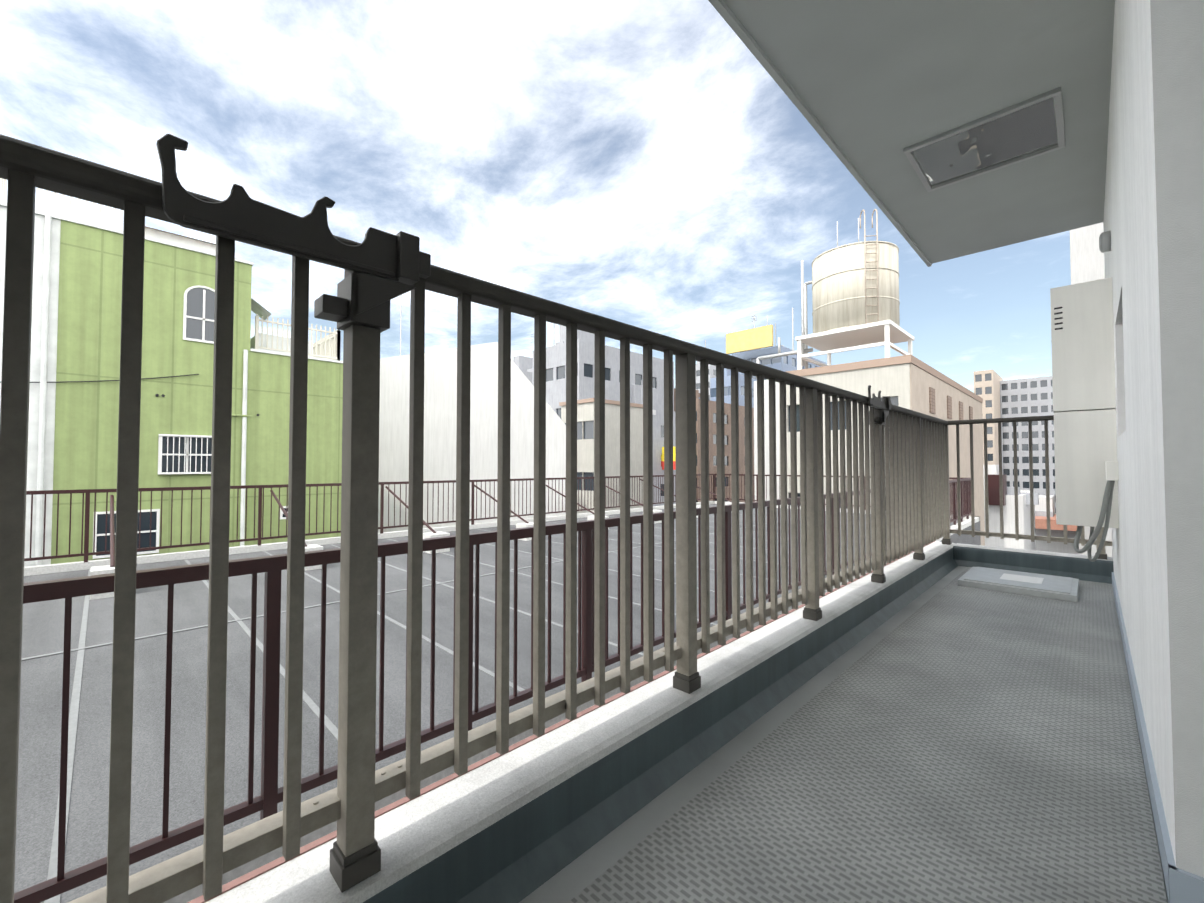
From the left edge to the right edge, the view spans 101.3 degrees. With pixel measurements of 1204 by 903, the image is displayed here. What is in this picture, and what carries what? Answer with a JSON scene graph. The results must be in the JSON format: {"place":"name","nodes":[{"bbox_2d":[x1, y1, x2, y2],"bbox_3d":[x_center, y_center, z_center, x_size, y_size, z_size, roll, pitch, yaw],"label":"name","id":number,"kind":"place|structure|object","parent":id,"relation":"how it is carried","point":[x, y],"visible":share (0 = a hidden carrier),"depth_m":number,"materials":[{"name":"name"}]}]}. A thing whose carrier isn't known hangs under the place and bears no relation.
{"place":"outdoors","nodes":[
{"label":"outdoors","id":0,"kind":"place"},
{"bbox_2d":[0,178,342,566],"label":"green building","id":1,"kind":"structure","parent":0,"point":[75,362],"depth_m":10.86,"materials":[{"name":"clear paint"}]},
{"bbox_2d":[14,501,980,902],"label":"parking lot","id":2,"kind":"structure","parent":0,"point":[40,739],"depth_m":3.40,"materials":[{"name":"grey asphalt"}]},
{"bbox_2d":[14,474,970,902],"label":"fence","id":3,"kind":"object","parent":2,"relation":"on","point":[268,800],"visible":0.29,"depth_m":2.31,"materials":[{"name":"brown metal"}]},
{"bbox_2d":[0,0,1070,392],"label":"sky","id":4,"kind":"structure","parent":0,"point":[631,162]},
{"bbox_2d":[187,0,1203,902],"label":"building","id":5,"kind":"structure","parent":0,"point":[925,730],"depth_m":1.36,"materials":[{"name":"paint"}]},
{"bbox_2d":[0,134,1112,902],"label":"balcony railing","id":6,"kind":"object","parent":5,"relation":"on","point":[908,460],"visible":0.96,"depth_m":0.92,"materials":[{"name":"grey metal"}]},
{"bbox_2d":[156,134,430,332],"bbox_3d":[-0.470,-0.315,0.792,0.090,0.201,0.370,-1,-2,45],"label":"hanger","id":7,"kind":"object","parent":6,"relation":"attached to","point":[383,264],"visible":1,"depth_m":0.78,"materials":[{"name":"grey metal"}]},
{"bbox_2d":[868,385,890,424],"bbox_3d":[1.575,-0.261,2.858,0.090,0.201,0.370,-1,-2,45],"label":"hanger","id":8,"kind":"object","parent":6,"relation":"attached to","point":[881,415],"visible":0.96,"depth_m":2.88,"materials":[{"name":"grey metal"}]},
{"bbox_2d":[904,87,1065,191],"bbox_3d":[2.202,-1.751,2.847,0.670,0.023,0.600,-1,-2,45],"label":"ceiling hatch","id":9,"kind":"object","parent":5,"relation":"attached to","point":[1033,127],"visible":1,"depth_m":2.82,"materials":[{"name":"grey metal"}]},
{"bbox_2d":[958,567,1078,601],"bbox_3d":[2.932,0.914,3.476,0.604,0.048,0.640,-1,-2,45],"label":"floor hatch","id":10,"kind":"object","parent":5,"relation":"on","point":[1045,586],"visible":1,"depth_m":3.37,"materials":[{"name":"white metal"}]},
{"bbox_2d":[1050,277,1118,527],"bbox_3d":[2.809,-0.264,2.882,0.254,1.367,0.620,-1,-2,45],"label":"water heater","id":11,"kind":"object","parent":5,"relation":"attached to","point":[1084,400],"visible":1,"depth_m":2.77,"materials":[{"name":"white metal"}]},
{"bbox_2d":[1073,480,1112,552],"bbox_3d":[2.686,0.360,2.720,0.074,0.415,0.230,0,-2,9],"label":"conduit","id":12,"kind":"object","parent":5,"relation":"attached to","point":[1092,539],"visible":0.98,"depth_m":2.65,"materials":[{"name":"grey"}]},
{"bbox_2d":[1087,481,1114,561],"bbox_3d":[2.747,0.385,2.739,0.061,0.461,0.259,-1,-2,25],"label":"conduit","id":13,"kind":"object","parent":5,"relation":"attached to","point":[1104,535],"visible":0.73,"depth_m":2.65,"materials":[{"name":"grey"}]},
{"bbox_2d":[1099,231,1110,252],"bbox_3d":[2.820,-1.174,2.769,0.045,0.110,0.110,-1,-2,45],"label":"vent cap","id":14,"kind":"object","parent":5,"relation":"attached to","point":[1104,241],"visible":1,"depth_m":2.74,"materials":[{"name":"grey"}]},
{"bbox_2d":[513,222,1111,556],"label":"city buildings","id":15,"kind":"structure","parent":0,"point":[911,382],"depth_m":37.39,"materials":[{"name":"beige concrete"}]},
{"bbox_2d":[756,209,914,369],"bbox_3d":[8.663,-5.805,19.032,5.117,5.730,3.140,-1,-2,45],"label":"water tank","id":16,"kind":"object","parent":15,"relation":"on","point":[855,297],"visible":0.94,"depth_m":17.25,"materials":[{"name":"white metal"}]},
{"label":"ground","id":17,"kind":"structure","parent":0,"visible":0},
{"bbox_2d":[378,342,565,532],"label":"white gable building","id":18,"kind":"structure","parent":17,"relation":"on","point":[440,404],"depth_m":19.96,"materials":[{"name":"paint"}]},
{"bbox_2d":[400,295,793,354],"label":"antennas","id":19,"kind":"object","parent":18,"relation":"on","point":[754,317],"visible":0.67,"depth_m":29.81,"materials":[{"name":"grey"}]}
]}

